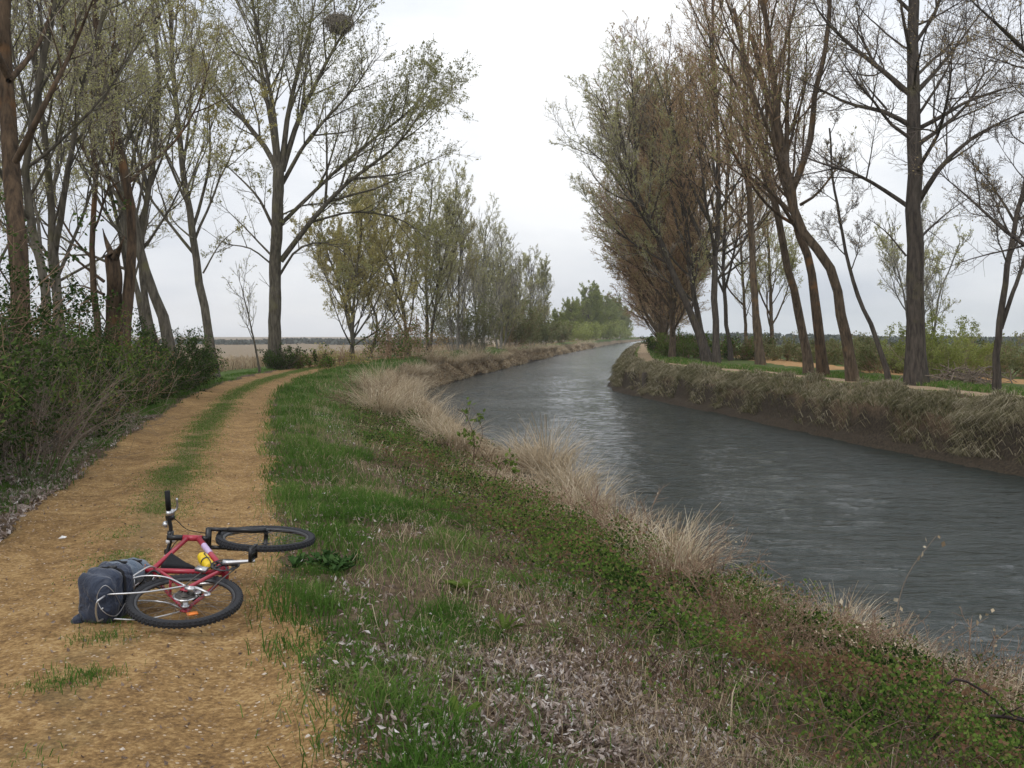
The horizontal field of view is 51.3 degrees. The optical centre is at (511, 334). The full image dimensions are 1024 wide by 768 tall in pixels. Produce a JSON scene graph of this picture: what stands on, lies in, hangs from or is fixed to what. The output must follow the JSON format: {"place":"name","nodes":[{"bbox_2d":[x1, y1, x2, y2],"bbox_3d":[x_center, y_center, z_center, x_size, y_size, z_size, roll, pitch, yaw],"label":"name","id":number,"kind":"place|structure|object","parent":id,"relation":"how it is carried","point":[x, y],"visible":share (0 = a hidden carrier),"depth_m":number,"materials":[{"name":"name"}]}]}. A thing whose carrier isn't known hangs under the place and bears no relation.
{"place":"outdoors","nodes":[
{"label":"outdoors","id":0,"kind":"place"},
{"bbox_2d":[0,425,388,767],"bbox_3d":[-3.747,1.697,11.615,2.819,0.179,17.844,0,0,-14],"label":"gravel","id":1,"kind":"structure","parent":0,"point":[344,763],"depth_m":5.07,"materials":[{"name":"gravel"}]},
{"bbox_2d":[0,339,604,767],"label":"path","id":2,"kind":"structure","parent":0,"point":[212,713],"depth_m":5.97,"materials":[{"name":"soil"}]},
{"bbox_2d":[70,561,132,623],"bbox_3d":[-2.406,1.528,6.292,0.268,0.334,0.309,0,0,14],"label":"stuff sack","id":3,"kind":"object","parent":2,"relation":"on","point":[105,578],"visible":0.91,"depth_m":6.19,"materials":[{"name":"fabric"}]},
{"bbox_2d":[110,557,152,587],"bbox_3d":[-2.400,1.481,6.580,0.216,0.201,0.507,0,-9,10],"label":"bedroll","id":4,"kind":"object","parent":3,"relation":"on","point":[136,565],"visible":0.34,"depth_m":6.60,"materials":[{"name":"fabric"}]},
{"bbox_2d":[95,490,314,628],"bbox_3d":[-1.979,1.471,6.857,1.012,0.608,1.710,6,12,13],"label":"bicycle","id":5,"kind":"object","parent":2,"relation":"on","point":[202,576],"visible":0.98,"depth_m":6.60,"materials":[{"name":"red paint"}]},
{"bbox_2d":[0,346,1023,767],"bbox_3d":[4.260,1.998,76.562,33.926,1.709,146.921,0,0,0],"label":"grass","id":6,"kind":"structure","parent":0,"point":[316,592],"depth_m":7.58,"materials":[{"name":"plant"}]},
{"bbox_2d":[0,335,1023,767],"bbox_3d":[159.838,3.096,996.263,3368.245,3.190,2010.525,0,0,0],"label":"ground","id":7,"kind":"structure","parent":0,"point":[876,431],"depth_m":10.13,"materials":[{"name":"soil"}]},
{"bbox_2d":[0,307,30,437],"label":"bush","id":8,"kind":"object","parent":7,"relation":"on","point":[16,399],"visible":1,"depth_m":8.84,"materials":[{"name":"green plant"}]},
{"bbox_2d":[0,2,89,286],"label":"grove tree","id":9,"kind":"object","parent":7,"relation":"on","point":[31,66],"visible":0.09,"depth_m":44.19,"materials":[{"name":"green plant"}]},
{"bbox_2d":[0,302,93,481],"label":"bush","id":10,"kind":"object","parent":7,"relation":"on","point":[21,380],"visible":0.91,"depth_m":10.71,"materials":[{"name":"green plant"}]},
{"bbox_2d":[0,0,122,263],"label":"grove tree","id":11,"kind":"object","parent":7,"relation":"on","point":[54,164],"visible":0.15,"depth_m":32.35,"materials":[{"name":"green plant"}]},
{"bbox_2d":[0,0,126,452],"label":"old tree","id":12,"kind":"object","parent":7,"relation":"on","point":[12,152],"visible":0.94,"depth_m":16.45,"materials":[{"name":"orange plant"}]},
{"bbox_2d":[0,181,130,430],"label":"bush","id":13,"kind":"object","parent":7,"relation":"on","point":[44,313],"visible":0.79,"depth_m":13.03,"materials":[{"name":"green plant"}]},
{"bbox_2d":[0,316,154,463],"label":"bush","id":14,"kind":"object","parent":7,"relation":"on","point":[55,409],"visible":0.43,"depth_m":14.75,"materials":[{"name":"green plant"}]},
{"bbox_2d":[0,290,164,447],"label":"bush","id":15,"kind":"object","parent":7,"relation":"on","point":[88,363],"visible":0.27,"depth_m":17.53,"materials":[{"name":"green plant"}]},
{"bbox_2d":[0,0,165,438],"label":"thin tree","id":16,"kind":"object","parent":7,"relation":"on","point":[28,163],"visible":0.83,"depth_m":17.97,"materials":[{"name":"brown plant"}]},
{"bbox_2d":[7,359,158,440],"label":"bare bush","id":17,"kind":"object","parent":7,"relation":"on","point":[95,406],"visible":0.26,"depth_m":16.91,"materials":[{"name":"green plant"}]},
{"bbox_2d":[0,311,176,427],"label":"bush","id":18,"kind":"object","parent":7,"relation":"on","point":[109,351],"visible":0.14,"depth_m":20.37,"materials":[{"name":"green plant"}]},
{"bbox_2d":[0,0,178,425],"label":"thin tree","id":19,"kind":"object","parent":7,"relation":"on","point":[54,232],"visible":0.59,"depth_m":19.88,"materials":[{"name":"brown plant"}]},
{"bbox_2d":[2,10,179,336],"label":"grove tree","id":20,"kind":"object","parent":7,"relation":"on","point":[138,298],"visible":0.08,"depth_m":51.84,"materials":[{"name":"brown plant"}]},
{"bbox_2d":[0,278,182,479],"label":"bare bush","id":21,"kind":"object","parent":7,"relation":"on","point":[69,449],"visible":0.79,"depth_m":12.64,"materials":[{"name":"brown plant"}]},
{"bbox_2d":[30,298,198,409],"bbox_3d":[-10.047,0.570,23.844,5.496,3.042,5.434,0,0,0],"label":"bush","id":22,"kind":"object","parent":7,"relation":"on","point":[104,333],"visible":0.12,"depth_m":23.94,"materials":[{"name":"green plant"}]},
{"bbox_2d":[0,0,229,326],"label":"grove tree","id":23,"kind":"object","parent":7,"relation":"on","point":[103,255],"visible":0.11,"depth_m":54.69,"materials":[{"name":"brown plant"}]},
{"bbox_2d":[16,0,220,299],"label":"grove tree","id":24,"kind":"object","parent":7,"relation":"on","point":[123,250],"visible":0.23,"depth_m":35.09,"materials":[{"name":"brown plant"}]},
{"bbox_2d":[32,307,217,400],"bbox_3d":[-10.630,0.633,27.787,5.499,2.688,5.242,0,0,0],"label":"bush","id":25,"kind":"object","parent":7,"relation":"on","point":[195,369],"visible":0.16,"depth_m":28.50,"materials":[{"name":"green plant"}]},
{"bbox_2d":[25,0,241,358],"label":"leaning tree","id":26,"kind":"object","parent":7,"relation":"on","point":[147,284],"visible":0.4,"depth_m":32.95,"materials":[{"name":"brown plant"}]},
{"bbox_2d":[11,0,270,400],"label":"broken tree","id":27,"kind":"object","parent":7,"relation":"on","point":[114,278],"visible":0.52,"depth_m":25.24,"materials":[{"name":"orange plant"}]},
{"bbox_2d":[73,324,224,391],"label":"bush","id":28,"kind":"object","parent":7,"relation":"on","point":[186,365],"visible":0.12,"depth_m":32.20,"materials":[{"name":"green plant"}]},
{"bbox_2d":[55,0,284,376],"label":"poplar tree","id":29,"kind":"object","parent":7,"relation":"on","point":[193,249],"visible":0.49,"depth_m":43.38,"materials":[{"name":"brown plant"}]},
{"bbox_2d":[221,250,260,372],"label":"sapling","id":30,"kind":"object","parent":7,"relation":"on","point":[249,296],"visible":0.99,"depth_m":46.44,"materials":[{"name":"grey plant"}]},
{"bbox_2d":[257,342,307,369],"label":"bush","id":31,"kind":"object","parent":7,"relation":"on","point":[271,359],"visible":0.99,"depth_m":52.03,"materials":[{"name":"green plant"}]},
{"bbox_2d":[282,343,337,368],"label":"bush","id":32,"kind":"object","parent":7,"relation":"on","point":[325,360],"visible":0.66,"depth_m":53.86,"materials":[{"name":"green plant"}]},
{"bbox_2d":[154,0,479,369],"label":"poplar tree","id":33,"kind":"object","parent":7,"relation":"on","point":[278,159],"visible":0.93,"depth_m":52.66,"materials":[{"name":"brown plant"}]},
{"bbox_2d":[323,11,354,36],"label":"bird nest","id":34,"kind":"object","parent":33,"relation":"in","point":[332,19],"visible":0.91,"depth_m":52.68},
{"bbox_2d":[285,551,360,573],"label":"leafy weed","id":35,"kind":"object","parent":7,"relation":"on","point":[339,562],"visible":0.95,"depth_m":7.85,"materials":[{"name":"green plant"}]},
{"bbox_2d":[309,339,373,365],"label":"bush","id":36,"kind":"object","parent":7,"relation":"on","point":[356,357],"visible":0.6,"depth_m":57.51,"materials":[{"name":"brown plant"}]},
{"bbox_2d":[290,167,425,359],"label":"willow tree","id":37,"kind":"object","parent":7,"relation":"on","point":[320,252],"visible":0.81,"depth_m":73.48,"materials":[{"name":"green plant"}]},
{"bbox_2d":[338,356,412,394],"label":"dry grass clump","id":38,"kind":"object","parent":7,"relation":"on","point":[370,378],"visible":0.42,"depth_m":38.36,"materials":[{"name":"plant"}]},
{"bbox_2d":[336,368,425,418],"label":"dry grass clump","id":39,"kind":"object","parent":7,"relation":"on","point":[388,409],"visible":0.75,"depth_m":28.56,"materials":[{"name":"plant"}]},
{"bbox_2d":[343,142,431,357],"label":"willow tree","id":40,"kind":"object","parent":7,"relation":"on","point":[385,220],"visible":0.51,"depth_m":79.67,"materials":[{"name":"green plant"}]},
{"bbox_2d":[352,320,438,359],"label":"bush","id":41,"kind":"object","parent":7,"relation":"on","point":[399,346],"visible":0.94,"depth_m":71.73,"materials":[{"name":"green plant"}]},
{"bbox_2d":[351,359,446,404],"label":"dry grass clump","id":42,"kind":"object","parent":7,"relation":"on","point":[408,388],"visible":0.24,"depth_m":36.79,"materials":[{"name":"plant"}]},
{"bbox_2d":[354,371,469,422],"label":"dry grass clump","id":43,"kind":"object","parent":7,"relation":"on","point":[419,404],"visible":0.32,"depth_m":30.28,"materials":[{"name":"plant"}]},
{"bbox_2d":[374,307,454,357],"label":"bush","id":44,"kind":"object","parent":7,"relation":"on","point":[419,332],"visible":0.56,"depth_m":78.09,"materials":[{"name":"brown plant"}]},
{"bbox_2d":[391,147,475,351],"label":"poplar tree","id":45,"kind":"object","parent":7,"relation":"on","point":[438,278],"visible":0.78,"depth_m":85.48,"materials":[{"name":"green plant"}]},
{"bbox_2d":[389,396,479,437],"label":"dry grass clump","id":46,"kind":"object","parent":7,"relation":"on","point":[428,421],"visible":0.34,"depth_m":26.90,"materials":[{"name":"plant"}]},
{"bbox_2d":[409,400,504,452],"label":"dry grass clump","id":47,"kind":"object","parent":7,"relation":"on","point":[451,435],"visible":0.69,"depth_m":24.22,"materials":[{"name":"plant"}]},
{"bbox_2d":[430,189,490,350],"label":"poplar tree","id":48,"kind":"object","parent":7,"relation":"on","point":[467,268],"visible":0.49,"depth_m":96.78,"materials":[{"name":"green plant"}]},
{"bbox_2d":[416,283,510,351],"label":"round bush","id":49,"kind":"object","parent":7,"relation":"on","point":[466,335],"visible":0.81,"depth_m":99.11,"materials":[{"name":"plant"}]},
{"bbox_2d":[442,192,514,349],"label":"poplar tree","id":50,"kind":"object","parent":7,"relation":"on","point":[488,277],"visible":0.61,"depth_m":111.72,"materials":[{"name":"green plant"}]},
{"bbox_2d":[473,217,523,349],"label":"poplar tree","id":51,"kind":"object","parent":7,"relation":"on","point":[502,251],"visible":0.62,"depth_m":123.80,"materials":[{"name":"green plant"}]},
{"bbox_2d":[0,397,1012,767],"bbox_3d":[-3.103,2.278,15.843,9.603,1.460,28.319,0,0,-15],"label":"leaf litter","id":52,"kind":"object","parent":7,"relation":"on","point":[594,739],"visible":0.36,"depth_m":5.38,"materials":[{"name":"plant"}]},
{"bbox_2d":[488,250,529,345],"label":"poplar tree","id":53,"kind":"object","parent":7,"relation":"on","point":[524,260],"visible":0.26,"depth_m":137.84,"materials":[{"name":"green plant"}]},
{"bbox_2d":[486,297,552,347],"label":"round bush","id":54,"kind":"object","parent":7,"relation":"on","point":[524,332],"visible":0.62,"depth_m":134.07,"materials":[{"name":"plant"}]},
{"bbox_2d":[517,244,546,344],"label":"poplar tree","id":55,"kind":"object","parent":7,"relation":"on","point":[535,286],"visible":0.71,"depth_m":159.66,"materials":[{"name":"green plant"}]},
{"bbox_2d":[536,253,553,343],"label":"poplar tree","id":56,"kind":"object","parent":7,"relation":"on","point":[541,277],"visible":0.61,"depth_m":180.22,"materials":[{"name":"green plant"}]},
{"bbox_2d":[69,332,1023,345],"bbox_3d":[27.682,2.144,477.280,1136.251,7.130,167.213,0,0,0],"label":"woods","id":57,"kind":"object","parent":7,"relation":"on","point":[333,341],"visible":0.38,"depth_m":467.39,"materials":[{"name":"green plant"}]},
{"bbox_2d":[486,413,615,473],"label":"dry grass clump","id":58,"kind":"object","parent":7,"relation":"on","point":[530,460],"visible":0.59,"depth_m":25.93,"materials":[{"name":"plant"}]},
{"bbox_2d":[559,297,583,340],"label":"round tree","id":59,"kind":"object","parent":7,"relation":"on","point":[571,314],"visible":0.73,"depth_m":289.27,"materials":[{"name":"green plant"}]},
{"bbox_2d":[515,436,633,497],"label":"dry grass clump","id":60,"kind":"object","parent":7,"relation":"on","point":[551,477],"visible":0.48,"depth_m":22.22,"materials":[{"name":"plant"}]},
{"bbox_2d":[516,473,647,541],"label":"dead bramble","id":61,"kind":"object","parent":7,"relation":"on","point":[597,514],"visible":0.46,"depth_m":13.25,"materials":[{"name":"plant"}]},
{"bbox_2d":[522,460,648,519],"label":"dry grass clump","id":62,"kind":"object","parent":7,"relation":"on","point":[587,491],"visible":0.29,"depth_m":19.45,"materials":[{"name":"plant"}]},
{"bbox_2d":[570,280,604,329],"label":"round tree","id":63,"kind":"object","parent":7,"relation":"on","point":[591,309],"visible":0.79,"depth_m":328.32,"materials":[{"name":"green plant"}]},
{"bbox_2d":[189,342,1023,767],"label":"dry grass","id":64,"kind":"structure","parent":7,"relation":"on","point":[445,372],"depth_m":7.01,"materials":[{"name":"plant"}]},
{"bbox_2d":[540,471,693,559],"bbox_3d":[1.098,2.264,12.778,2.037,1.141,2.190,0,0,0],"label":"dead bramble","id":65,"kind":"object","parent":7,"relation":"on","point":[589,498],"visible":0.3,"depth_m":12.99,"materials":[{"name":"plant"}]},
{"bbox_2d":[543,33,712,362],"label":"leaning tree","id":66,"kind":"object","parent":7,"relation":"on","point":[624,149],"visible":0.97,"depth_m":63.57,"materials":[{"name":"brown plant"}]},
{"bbox_2d":[581,43,709,347],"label":"poplar tree","id":67,"kind":"object","parent":7,"relation":"on","point":[662,321],"visible":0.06,"depth_m":85.36,"materials":[{"name":"brown plant"}]},
{"bbox_2d":[575,19,721,357],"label":"poplar tree","id":68,"kind":"object","parent":7,"relation":"on","point":[667,290],"visible":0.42,"depth_m":75.37,"materials":[{"name":"brown plant"}]},
{"bbox_2d":[586,495,727,560],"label":"dry grass clump","id":69,"kind":"object","parent":7,"relation":"on","point":[647,528],"visible":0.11,"depth_m":12.71,"materials":[{"name":"plant"}]},
{"bbox_2d":[323,366,1023,767],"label":"brambles","id":70,"kind":"object","parent":7,"relation":"on","point":[1007,734],"visible":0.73,"depth_m":7.01,"materials":[{"name":"green plant"}]},
{"bbox_2d":[557,508,790,597],"bbox_3d":[1.560,2.174,10.621,2.339,1.031,1.750,0,0,35],"label":"clump","id":71,"kind":"object","parent":7,"relation":"on","point":[709,558],"visible":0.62,"depth_m":10.33,"materials":[{"name":"plant"}]},
{"bbox_2d":[613,96,743,336],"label":"poplar tree","id":72,"kind":"object","parent":7,"relation":"on","point":[639,313],"visible":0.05,"depth_m":95.55,"materials":[{"name":"brown plant"}]},
{"bbox_2d":[649,329,711,357],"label":"bush","id":73,"kind":"object","parent":7,"relation":"on","point":[686,346],"visible":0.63,"depth_m":77.78,"materials":[{"name":"green plant"}]},
{"bbox_2d":[621,10,742,360],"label":"poplar tree","id":74,"kind":"object","parent":7,"relation":"on","point":[683,221],"visible":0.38,"depth_m":66.65,"materials":[{"name":"brown plant"}]},
{"bbox_2d":[601,502,763,592],"bbox_3d":[1.667,2.175,11.053,2.067,0.965,2.244,0,0,38],"label":"dry grass clump","id":75,"kind":"object","parent":7,"relation":"on","point":[682,553],"visible":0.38,"depth_m":11.04,"materials":[{"name":"plant"}]},
{"bbox_2d":[615,0,784,362],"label":"poplar tree","id":76,"kind":"object","parent":7,"relation":"on","point":[716,242],"visible":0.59,"depth_m":63.11,"materials":[{"name":"brown plant"}]},
{"bbox_2d":[656,0,805,364],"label":"poplar tree","id":77,"kind":"object","parent":7,"relation":"on","point":[759,357],"visible":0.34,"depth_m":59.68,"materials":[{"name":"brown plant"}]},
{"bbox_2d":[698,333,777,359],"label":"bush","id":78,"kind":"object","parent":7,"relation":"on","point":[748,350],"visible":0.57,"depth_m":70.85,"materials":[{"name":"green plant"}]},
{"bbox_2d":[642,539,834,639],"bbox_3d":[1.634,2.200,9.012,1.531,0.778,1.740,0,0,-13],"label":"dead bramble","id":79,"kind":"object","parent":7,"relation":"on","point":[778,612],"visible":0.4,"depth_m":8.96,"materials":[{"name":"plant"}]},
{"bbox_2d":[656,0,828,375],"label":"leaning tree","id":80,"kind":"object","parent":7,"relation":"on","point":[807,362],"visible":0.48,"depth_m":44.31,"materials":[{"name":"brown plant"}]},
{"bbox_2d":[660,0,829,360],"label":"poplar tree","id":81,"kind":"object","parent":7,"relation":"on","point":[723,285],"visible":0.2,"depth_m":70.28,"materials":[{"name":"brown plant"}]},
{"bbox_2d":[697,150,815,352],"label":"willow tree","id":82,"kind":"object","parent":7,"relation":"on","point":[769,273],"visible":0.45,"depth_m":87.88,"materials":[{"name":"brown plant"}]},
{"bbox_2d":[690,0,860,381],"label":"leaning tree","id":83,"kind":"object","parent":7,"relation":"on","point":[851,371],"visible":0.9,"depth_m":38.14,"materials":[{"name":"brown plant"}]},
{"bbox_2d":[664,576,889,659],"bbox_3d":[2.208,2.246,8.542,1.636,0.699,1.611,0,0,40],"label":"dead bramble","id":84,"kind":"object","parent":7,"relation":"on","point":[809,606],"visible":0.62,"depth_m":8.43,"materials":[{"name":"plant"}]},
{"bbox_2d":[682,0,874,374],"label":"leaning tree","id":85,"kind":"object","parent":7,"relation":"on","point":[822,365],"visible":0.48,"depth_m":42.70,"materials":[{"name":"brown plant"}]},
{"bbox_2d":[733,330,839,360],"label":"bush","id":86,"kind":"object","parent":7,"relation":"on","point":[777,351],"visible":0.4,"depth_m":70.64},
{"bbox_2d":[683,579,929,659],"bbox_3d":[2.438,2.440,8.585,2.121,0.643,1.878,0,0,0],"label":"dead bramble","id":87,"kind":"object","parent":7,"relation":"on","point":[886,635],"visible":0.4,"depth_m":8.70,"materials":[{"name":"plant"}]},
{"bbox_2d":[607,342,1023,464],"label":"bank grass","id":88,"kind":"structure","parent":7,"relation":"on","point":[1000,403],"depth_m":34.35,"materials":[{"name":"beige plant"}]},
{"bbox_2d":[636,344,1019,395],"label":"footpath","id":89,"kind":"structure","parent":7,"relation":"on","point":[643,353],"depth_m":40.76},
{"bbox_2d":[780,331,894,362],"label":"bush","id":90,"kind":"object","parent":7,"relation":"on","point":[795,346],"visible":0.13,"depth_m":66.32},
{"bbox_2d":[799,101,891,380],"bbox_3d":[11.507,-3.025,37.157,1.893,10.185,3.017,0,0,-35],"label":"leaning tree","id":91,"kind":"object","parent":7,"relation":"on","point":[886,368],"visible":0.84,"depth_m":37.07,"materials":[{"name":"brown plant"}]},
{"bbox_2d":[811,331,894,365],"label":"bush","id":92,"kind":"object","parent":7,"relation":"on","point":[834,354],"visible":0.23,"depth_m":60.67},
{"bbox_2d":[787,580,930,647],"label":"dry grass clump","id":93,"kind":"object","parent":7,"relation":"on","point":[849,610],"visible":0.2,"depth_m":11.13,"materials":[{"name":"plant"}]},
{"bbox_2d":[764,0,1023,385],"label":"poplar tree","id":94,"kind":"object","parent":7,"relation":"on","point":[915,365],"visible":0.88,"depth_m":35.32,"materials":[{"name":"brown plant"}]},
{"bbox_2d":[839,336,951,373],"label":"bush","id":95,"kind":"object","parent":7,"relation":"on","point":[868,361],"visible":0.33,"depth_m":46.25,"materials":[{"name":"plant"}]},
{"bbox_2d":[771,605,1023,716],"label":"dead bramble","id":96,"kind":"object","parent":7,"relation":"on","point":[970,673],"visible":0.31,"depth_m":7.21,"materials":[{"name":"plant"}]},
{"bbox_2d":[873,183,973,339],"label":"pale tree","id":97,"kind":"object","parent":7,"relation":"on","point":[891,260],"visible":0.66,"depth_m":61.73,"materials":[{"name":"green plant"}]},
{"bbox_2d":[839,607,1023,711],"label":"dead bramble","id":98,"kind":"object","parent":7,"relation":"on","point":[999,666],"visible":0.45,"depth_m":8.35,"materials":[{"name":"plant"}]},
{"bbox_2d":[880,309,1002,380],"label":"green bush","id":99,"kind":"object","parent":7,"relation":"on","point":[936,358],"visible":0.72,"depth_m":39.64,"materials":[{"name":"green plant"}]},
{"bbox_2d":[882,0,1023,289],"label":"poplar tree","id":100,"kind":"object","parent":7,"relation":"on","point":[1017,43],"visible":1,"depth_m":26.90,"materials":[{"name":"brown plant"}]},
{"bbox_2d":[898,360,1015,385],"bbox_3d":[15.288,1.285,36.506,4.365,0.889,2.995,0,0,-44],"label":"brush pile","id":101,"kind":"object","parent":7,"relation":"on","point":[960,375],"visible":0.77,"depth_m":36.20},
{"bbox_2d":[931,331,1023,376],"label":"bush","id":102,"kind":"object","parent":7,"relation":"on","point":[1014,368],"visible":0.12,"depth_m":45.36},
{"bbox_2d":[942,56,1023,390],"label":"forked tree","id":103,"kind":"object","parent":7,"relation":"on","point":[1002,312],"visible":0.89,"depth_m":31.26,"materials":[{"name":"brown plant"}]},
{"bbox_2d":[959,331,1023,378],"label":"bush","id":104,"kind":"object","parent":7,"relation":"on","point":[1005,359],"visible":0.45,"depth_m":41.69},
{"bbox_2d":[0,0,1023,336],"label":"sky","id":105,"kind":"structure","parent":0,"point":[524,50],"materials":[{"name":"white"}]},
{"bbox_2d":[424,341,1023,716],"bbox_3d":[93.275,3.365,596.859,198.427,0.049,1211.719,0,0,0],"label":"water","id":106,"kind":"structure","parent":0,"point":[842,517],"depth_m":22.14,"materials":[{"name":"grey liquid"}]},
{"bbox_2d":[690,352,1023,383],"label":"track","id":107,"kind":"structure","parent":0,"point":[831,367],"depth_m":56.37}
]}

